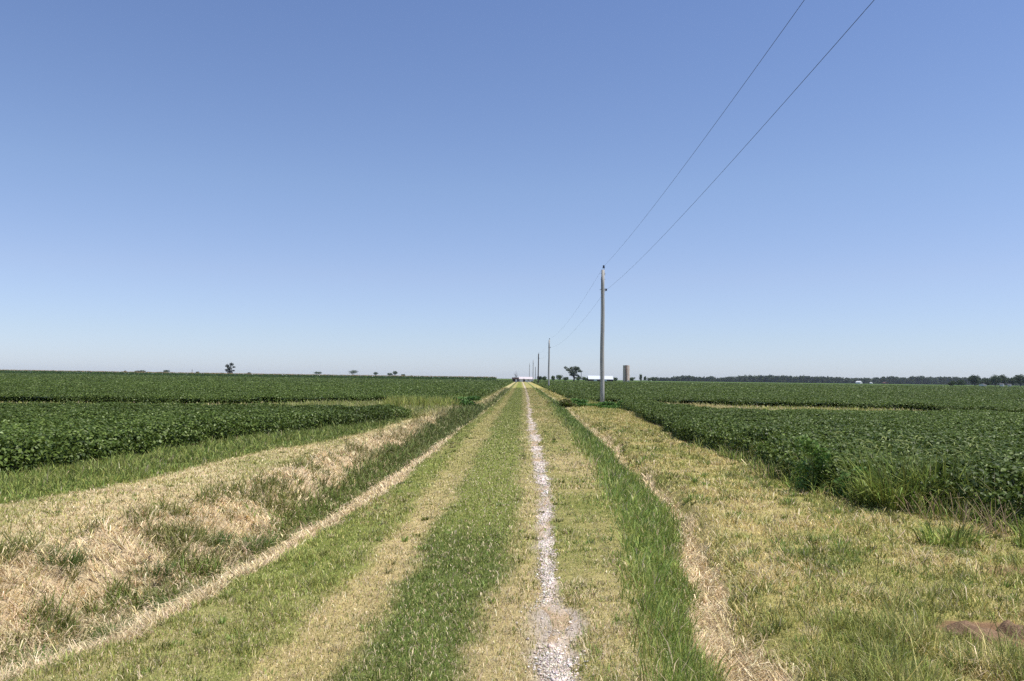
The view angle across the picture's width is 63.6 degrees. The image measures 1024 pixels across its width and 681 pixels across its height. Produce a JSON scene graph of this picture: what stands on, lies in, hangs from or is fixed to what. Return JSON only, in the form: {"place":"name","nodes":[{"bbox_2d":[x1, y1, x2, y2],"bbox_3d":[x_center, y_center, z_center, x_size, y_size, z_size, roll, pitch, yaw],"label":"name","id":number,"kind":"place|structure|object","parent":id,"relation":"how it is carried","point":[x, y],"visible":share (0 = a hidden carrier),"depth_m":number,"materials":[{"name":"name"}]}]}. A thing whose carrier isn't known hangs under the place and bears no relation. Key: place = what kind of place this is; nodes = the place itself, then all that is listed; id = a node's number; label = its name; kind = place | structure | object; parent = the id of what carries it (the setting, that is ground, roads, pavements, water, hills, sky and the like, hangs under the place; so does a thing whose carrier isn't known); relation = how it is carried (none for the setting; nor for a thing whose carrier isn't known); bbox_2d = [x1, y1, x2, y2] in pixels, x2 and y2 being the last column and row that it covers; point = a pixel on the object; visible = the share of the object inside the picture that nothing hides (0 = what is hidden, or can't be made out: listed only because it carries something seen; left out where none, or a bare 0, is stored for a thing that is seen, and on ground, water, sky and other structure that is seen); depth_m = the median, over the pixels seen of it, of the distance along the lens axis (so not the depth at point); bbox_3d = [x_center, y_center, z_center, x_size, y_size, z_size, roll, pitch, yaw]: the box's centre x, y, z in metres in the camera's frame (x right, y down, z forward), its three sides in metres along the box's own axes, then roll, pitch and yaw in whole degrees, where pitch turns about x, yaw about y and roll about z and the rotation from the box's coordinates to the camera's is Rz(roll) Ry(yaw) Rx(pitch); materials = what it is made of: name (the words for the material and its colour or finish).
{"place":"outdoors","nodes":[
{"label":"outdoors","id":0,"kind":"place"},
{"bbox_2d":[5,388,681,680],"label":"mown lane grass","id":1,"kind":"structure","parent":0,"point":[518,397],"depth_m":6.63,"materials":[{"name":"green plant"}]},
{"bbox_2d":[0,400,924,416],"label":"waterway grass","id":2,"kind":"structure","parent":0,"point":[769,407],"depth_m":51.47,"materials":[{"name":"green plant"}]},
{"bbox_2d":[0,373,1023,680],"bbox_3d":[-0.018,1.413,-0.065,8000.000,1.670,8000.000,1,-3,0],"label":"ground","id":3,"kind":"structure","parent":0,"point":[570,575],"depth_m":7.33,"materials":[{"name":"plant"}]},
{"bbox_2d":[1,635,85,670],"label":"grass tuft","id":4,"kind":"object","parent":3,"relation":"on","point":[33,654],"visible":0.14,"depth_m":5.90,"materials":[{"name":"plant"}]},
{"bbox_2d":[35,541,91,568],"bbox_3d":[-4.263,2.020,7.845,0.670,0.219,0.596,2,-3,-28],"label":"grass tuft","id":5,"kind":"object","parent":3,"relation":"on","point":[71,559],"visible":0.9,"depth_m":7.78,"materials":[{"name":"green plant"}]},
{"bbox_2d":[81,608,143,641],"bbox_3d":[-3.164,2.317,6.677,0.581,0.231,0.573,-1,-3,31],"label":"grass tuft","id":6,"kind":"object","parent":3,"relation":"on","point":[102,629],"visible":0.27,"depth_m":6.70,"materials":[{"name":"plant"}]},
{"bbox_2d":[129,557,177,578],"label":"grass tuft","id":7,"kind":"object","parent":3,"relation":"on","point":[154,568],"visible":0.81,"depth_m":8.48,"materials":[{"name":"plant"}]},
{"bbox_2d":[145,591,193,614],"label":"grass tuft","id":8,"kind":"object","parent":3,"relation":"on","point":[164,602],"visible":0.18,"depth_m":7.41,"materials":[{"name":"plant"}]},
{"bbox_2d":[0,401,411,477],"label":"soybean field","id":9,"kind":"structure","parent":3,"relation":"on","point":[40,430],"depth_m":22.50,"materials":[{"name":"green plant"}]},
{"bbox_2d":[179,524,237,548],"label":"grass tuft","id":10,"kind":"object","parent":3,"relation":"on","point":[224,540],"visible":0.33,"depth_m":9.84,"materials":[{"name":"green plant"}]},
{"bbox_2d":[225,362,235,372],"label":"tree","id":11,"kind":"object","parent":3,"relation":"on","point":[229,369],"visible":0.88,"depth_m":700.85,"materials":[{"name":"green plant"}]},
{"bbox_2d":[0,369,496,379],"bbox_3d":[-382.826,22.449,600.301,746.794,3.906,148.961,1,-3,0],"label":"corn field","id":12,"kind":"structure","parent":3,"relation":"on","point":[235,374],"depth_m":527.94,"materials":[{"name":"green plant"}]},
{"bbox_2d":[0,387,502,503],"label":"field edge grass","id":13,"kind":"structure","parent":3,"relation":"on","point":[59,479],"depth_m":17.23,"materials":[{"name":"green plant"}]},
{"bbox_2d":[230,527,279,553],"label":"grass tuft","id":14,"kind":"object","parent":3,"relation":"on","point":[248,540],"visible":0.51,"depth_m":10.40,"materials":[{"name":"green plant"}]},
{"bbox_2d":[0,373,513,404],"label":"soybean field","id":15,"kind":"structure","parent":3,"relation":"on","point":[39,387],"depth_m":75.93,"materials":[{"name":"green plant"}]},
{"bbox_2d":[0,387,736,680],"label":"ditch grass","id":16,"kind":"structure","parent":3,"relation":"on","point":[645,506],"depth_m":9.67,"materials":[{"name":"green plant"}]},
{"bbox_2d":[0,388,822,680],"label":"cut straw","id":17,"kind":"object","parent":3,"relation":"on","point":[150,617],"visible":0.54,"depth_m":7.97,"materials":[{"name":"beige plant"}]},
{"bbox_2d":[380,394,464,406],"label":"grass patch","id":18,"kind":"object","parent":3,"relation":"on","point":[412,400],"visible":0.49,"depth_m":46.53,"materials":[{"name":"green plant"}]},
{"bbox_2d":[447,396,480,405],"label":"weed","id":19,"kind":"object","parent":3,"relation":"on","point":[468,400],"visible":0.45,"depth_m":47.03,"materials":[{"name":"green plant"}]},
{"bbox_2d":[0,388,1023,680],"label":"verge grass","id":20,"kind":"structure","parent":3,"relation":"on","point":[994,664],"depth_m":8.25,"materials":[{"name":"plant"}]},
{"bbox_2d":[0,420,1023,680],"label":"grass tufts","id":21,"kind":"object","parent":3,"relation":"on","point":[766,632],"visible":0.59,"depth_m":8.08,"materials":[{"name":"green plant"}]},
{"bbox_2d":[512,377,518,381],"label":"outbuilding","id":22,"kind":"structure","parent":3,"relation":"on","point":[514,379],"depth_m":410.05,"materials":[{"name":"white paint"}]},
{"bbox_2d":[518,377,533,381],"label":"shed","id":23,"kind":"structure","parent":3,"relation":"on","point":[525,379],"depth_m":411.95,"materials":[{"name":"white paint"}]},
{"bbox_2d":[537,354,538,382],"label":"utility pole","id":24,"kind":"object","parent":3,"relation":"on","point":[538,369],"visible":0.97,"depth_m":242.68,"materials":[{"name":"grey wood"}]},
{"bbox_2d":[548,338,550,385],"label":"utility pole","id":25,"kind":"object","parent":3,"relation":"on","point":[549,347],"visible":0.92,"depth_m":149.83,"materials":[{"name":"grey wood"}]},
{"bbox_2d":[557,399,578,407],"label":"weed","id":26,"kind":"object","parent":3,"relation":"on","point":[566,403],"visible":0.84,"depth_m":51.66,"materials":[{"name":"green plant"}]},
{"bbox_2d":[564,366,582,380],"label":"tree","id":27,"kind":"object","parent":3,"relation":"on","point":[572,372],"visible":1,"depth_m":598.83,"materials":[{"name":"green plant"}]},
{"bbox_2d":[570,398,590,406],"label":"weed","id":28,"kind":"object","parent":3,"relation":"on","point":[581,402],"visible":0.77,"depth_m":52.66,"materials":[{"name":"green plant"}]},
{"bbox_2d":[587,376,613,380],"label":"barn","id":29,"kind":"structure","parent":3,"relation":"on","point":[597,378],"depth_m":752.96,"materials":[{"name":"white metal"}]},
{"bbox_2d":[600,265,606,401],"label":"utility pole","id":30,"kind":"object","parent":3,"relation":"on","point":[602,323],"visible":0.94,"depth_m":54.94,"materials":[{"name":"grey wood"}]},
{"bbox_2d":[538,1,803,353],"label":"overhead wire","id":31,"kind":"object","parent":30,"relation":"attached to","point":[712,127],"visible":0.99,"depth_m":19.68,"materials":[{"name":"black metal"}]},
{"bbox_2d":[542,0,873,358],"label":"overhead wire","id":32,"kind":"object","parent":30,"relation":"attached to","point":[766,122],"visible":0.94,"depth_m":15.39,"materials":[{"name":"black metal"}]},
{"bbox_2d":[589,401,617,408],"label":"weed","id":33,"kind":"object","parent":3,"relation":"on","point":[607,404],"visible":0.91,"depth_m":53.21,"materials":[{"name":"green plant"}]},
{"bbox_2d":[612,400,628,407],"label":"weed","id":34,"kind":"object","parent":3,"relation":"on","point":[618,404],"visible":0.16,"depth_m":52.94,"materials":[{"name":"green plant"}]},
{"bbox_2d":[623,365,629,381],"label":"silo","id":35,"kind":"object","parent":3,"relation":"on","point":[626,372],"visible":0.93,"depth_m":646.74,"materials":[{"name":"concrete"}]},
{"bbox_2d":[746,460,787,479],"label":"dead stalks","id":36,"kind":"object","parent":3,"relation":"on","point":[765,469],"visible":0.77,"depth_m":15.93,"materials":[{"name":"beige plant"}]},
{"bbox_2d":[531,380,1023,410],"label":"soybean field","id":37,"kind":"structure","parent":3,"relation":"on","point":[881,396],"depth_m":83.59,"materials":[{"name":"green plant"}]},
{"bbox_2d":[794,434,831,491],"bbox_3d":[5.087,2.081,13.970,0.602,1.015,0.563,0,-3,21],"label":"weed","id":38,"kind":"object","parent":3,"relation":"on","point":[818,461],"visible":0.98,"depth_m":13.86,"materials":[{"name":"green plant"}]},
{"bbox_2d":[626,399,1023,526],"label":"soybean field","id":39,"kind":"structure","parent":3,"relation":"on","point":[999,429],"depth_m":19.82,"materials":[{"name":"green plant"}]},
{"bbox_2d":[652,374,1023,385],"bbox_3d":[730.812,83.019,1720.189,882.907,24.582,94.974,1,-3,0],"label":"distant wood","id":40,"kind":"object","parent":3,"relation":"on","point":[930,380],"visible":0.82,"depth_m":1691.01,"materials":[{"name":"green plant"}]},
{"bbox_2d":[833,465,868,498],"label":"weed","id":41,"kind":"object","parent":3,"relation":"on","point":[843,485],"visible":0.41,"depth_m":13.11,"materials":[{"name":"green plant"}]},
{"bbox_2d":[805,430,908,479],"bbox_3d":[5.920,2.040,13.759,2.106,1.080,2.034,0,-3,22],"label":"grass clump","id":42,"kind":"object","parent":3,"relation":"on","point":[861,458],"visible":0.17,"depth_m":13.74,"materials":[{"name":"green plant"}]},
{"bbox_2d":[831,454,901,507],"bbox_3d":[5.529,2.154,12.760,1.405,0.807,1.518,0,-3,19],"label":"grass clump","id":43,"kind":"object","parent":3,"relation":"on","point":[859,499],"visible":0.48,"depth_m":12.70,"materials":[{"name":"green plant"}]},
{"bbox_2d":[829,435,964,511],"bbox_3d":[5.776,1.981,12.413,2.148,1.100,2.260,3,-4,-44],"label":"grass clump","id":44,"kind":"object","parent":3,"relation":"on","point":[881,489],"visible":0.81,"depth_m":12.27,"materials":[{"name":"green plant"}]},
{"bbox_2d":[870,435,998,510],"bbox_3d":[6.497,1.994,12.436,2.154,1.122,2.174,3,-3,-35],"label":"grass clump","id":45,"kind":"object","parent":3,"relation":"on","point":[943,477],"visible":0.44,"depth_m":12.20,"materials":[{"name":"green plant"}]},
{"bbox_2d":[894,492,976,520],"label":"dead stalks","id":46,"kind":"object","parent":3,"relation":"on","point":[933,506],"visible":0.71,"depth_m":11.38,"materials":[{"name":"brown plant"}]},
{"bbox_2d":[906,516,993,548],"bbox_3d":[5.077,2.197,9.546,0.942,0.352,0.862,2,-3,-27],"label":"grass clump","id":47,"kind":"object","parent":3,"relation":"on","point":[957,536],"visible":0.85,"depth_m":9.47,"materials":[{"name":"green plant"}]},
{"bbox_2d":[956,380,965,385],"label":"tree","id":48,"kind":"object","parent":3,"relation":"on","point":[961,382],"visible":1,"depth_m":695.86,"materials":[{"name":"green plant"}]},
{"bbox_2d":[968,374,980,385],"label":"tree","id":49,"kind":"object","parent":3,"relation":"on","point":[974,379],"visible":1,"depth_m":715.90,"materials":[{"name":"green plant"}]},
{"bbox_2d":[942,620,1009,642],"bbox_3d":[3.399,2.158,6.084,0.520,0.146,0.400,1,-3,0],"label":"dirt clod","id":50,"kind":"object","parent":3,"relation":"on","point":[961,624],"visible":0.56,"depth_m":6.04,"materials":[{"name":"soil"}]},
{"bbox_2d":[939,439,1023,499],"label":"grass clump","id":51,"kind":"object","parent":3,"relation":"on","point":[970,445],"visible":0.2,"depth_m":12.49,"materials":[{"name":"green plant"}]},
{"bbox_2d":[949,494,1019,539],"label":"dead stalks","id":52,"kind":"object","parent":3,"relation":"on","point":[991,527],"visible":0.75,"depth_m":10.19,"materials":[{"name":"brown plant"}]},
{"bbox_2d":[979,378,991,384],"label":"tree","id":53,"kind":"object","parent":3,"relation":"on","point":[984,381],"visible":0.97,"depth_m":753.64,"materials":[{"name":"green plant"}]},
{"bbox_2d":[989,375,1002,385],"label":"tree","id":54,"kind":"object","parent":3,"relation":"on","point":[996,379],"visible":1,"depth_m":734.72,"materials":[{"name":"green plant"}]},
{"bbox_2d":[1000,374,1007,382],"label":"tree","id":55,"kind":"object","parent":3,"relation":"on","point":[1004,378],"visible":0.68,"depth_m":753.74,"materials":[{"name":"green plant"}]},
{"bbox_2d":[995,620,1023,638],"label":"dirt clod","id":56,"kind":"object","parent":3,"relation":"on","point":[1003,626],"visible":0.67,"depth_m":6.14,"materials":[{"name":"soil"}]},
{"bbox_2d":[1007,377,1016,384],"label":"tree","id":57,"kind":"object","parent":3,"relation":"on","point":[1011,381],"visible":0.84,"depth_m":754.17,"materials":[{"name":"green plant"}]},
{"bbox_2d":[1005,515,1023,549],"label":"grass clump","id":58,"kind":"object","parent":3,"relation":"on","point":[1021,542],"visible":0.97,"depth_m":9.57,"materials":[{"name":"green plant"}]},
{"bbox_2d":[1013,374,1023,385],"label":"tree","id":59,"kind":"object","parent":3,"relation":"on","point":[1018,379],"visible":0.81,"depth_m":715.34,"materials":[{"name":"green plant"}]},
{"bbox_2d":[0,0,1023,379],"label":"sky","id":60,"kind":"structure","parent":0,"point":[419,188],"materials":[{"name":"blue"}]},
{"bbox_2d":[515,383,603,680],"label":"gravel track","id":61,"kind":"structure","parent":0,"point":[561,612],"depth_m":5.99,"materials":[{"name":"beige gravel"}]},
{"bbox_2d":[691,425,1023,534],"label":"field margin grass","id":62,"kind":"structure","parent":0,"point":[736,455],"depth_m":11.91,"materials":[{"name":"green plant"}]}
]}

